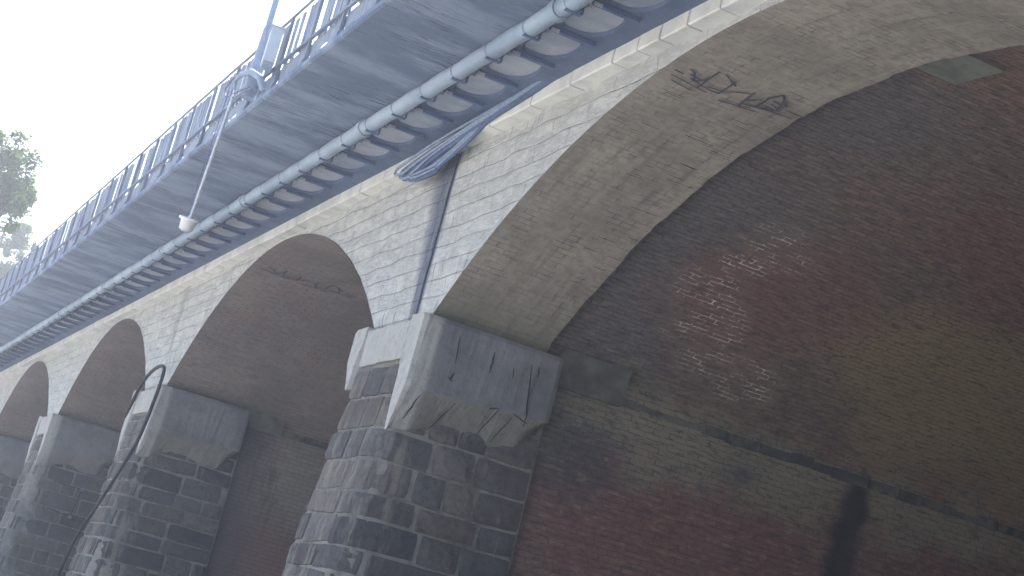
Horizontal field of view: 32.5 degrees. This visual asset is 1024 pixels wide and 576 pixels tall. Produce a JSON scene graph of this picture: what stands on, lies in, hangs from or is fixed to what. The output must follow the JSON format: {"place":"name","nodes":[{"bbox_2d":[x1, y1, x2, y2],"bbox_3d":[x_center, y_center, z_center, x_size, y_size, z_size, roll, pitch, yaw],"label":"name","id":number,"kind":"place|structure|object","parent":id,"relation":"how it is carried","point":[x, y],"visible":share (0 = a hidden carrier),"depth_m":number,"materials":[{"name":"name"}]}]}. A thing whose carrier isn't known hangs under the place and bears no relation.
{"place":"outdoors","nodes":[
{"label":"outdoors","id":0,"kind":"place"},
{"bbox_2d":[0,130,42,234],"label":"broadleaf tree","id":1,"kind":"object","parent":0,"point":[17,199],"visible":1,"depth_m":56.51,"materials":[{"name":"green plant"}]},
{"bbox_2d":[0,0,358,264],"label":"sky","id":2,"kind":"structure","parent":0,"point":[94,83],"materials":[{"name":"white"}]},
{"label":"ground","id":3,"kind":"structure","parent":0,"visible":0},
{"bbox_2d":[0,222,37,289],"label":"tree","id":4,"kind":"object","parent":3,"relation":"on","point":[20,239],"visible":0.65,"depth_m":89.69,"materials":[{"name":"green plant"}]},
{"bbox_2d":[0,0,1023,575],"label":"viaduct","id":5,"kind":"object","parent":3,"relation":"on","point":[698,288],"visible":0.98,"depth_m":19.77,"materials":[{"name":"stone"}]},
{"bbox_2d":[47,481,84,518],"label":"ladder rung","id":6,"kind":"object","parent":5,"relation":"attached to","point":[81,490],"visible":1,"depth_m":42.28,"materials":[{"name":"grey metal"}]},
{"bbox_2d":[56,364,165,575],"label":"hanging cable","id":7,"kind":"object","parent":5,"relation":"hanging from","point":[131,451],"visible":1,"depth_m":31.29,"materials":[{"name":"black rubber"}]},
{"bbox_2d":[0,0,380,302],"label":"slatted railing","id":8,"kind":"object","parent":5,"relation":"on","point":[81,226],"visible":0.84,"depth_m":25.50,"materials":[{"name":"metal"}]},
{"bbox_2d":[260,24,285,71],"bbox_3d":[-2.839,-2.828,20.777,0.170,0.485,0.330,17,-13,-13],"label":"utility cabinet","id":9,"kind":"object","parent":8,"relation":"attached to","point":[276,32],"visible":1,"depth_m":20.65,"materials":[{"name":"metal"}]},
{"bbox_2d":[240,0,279,101],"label":"lamp mast","id":10,"kind":"object","parent":5,"relation":"on","point":[250,95],"visible":0.7,"depth_m":21.42,"materials":[{"name":"metal"}]},
{"bbox_2d":[179,68,265,232],"bbox_3d":[-3.476,-1.694,21.166,0.249,2.043,1.382,20,-14,-25],"label":"pendant lamp","id":11,"kind":"object","parent":10,"relation":"hanging from","point":[187,224],"visible":1,"depth_m":21.41,"materials":[{"name":"metal"}]},
{"bbox_2d":[0,0,640,366],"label":"service pipe","id":12,"kind":"object","parent":5,"relation":"attached to","point":[547,17],"visible":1,"depth_m":21.07,"materials":[{"name":"metal"}]},
{"bbox_2d":[393,80,552,181],"bbox_3d":[-0.440,-1.690,19.271,0.200,0.600,4.546,19,-13,-20],"label":"cable bundle","id":13,"kind":"object","parent":5,"relation":"attached to","point":[434,160],"visible":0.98,"depth_m":19.76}
]}

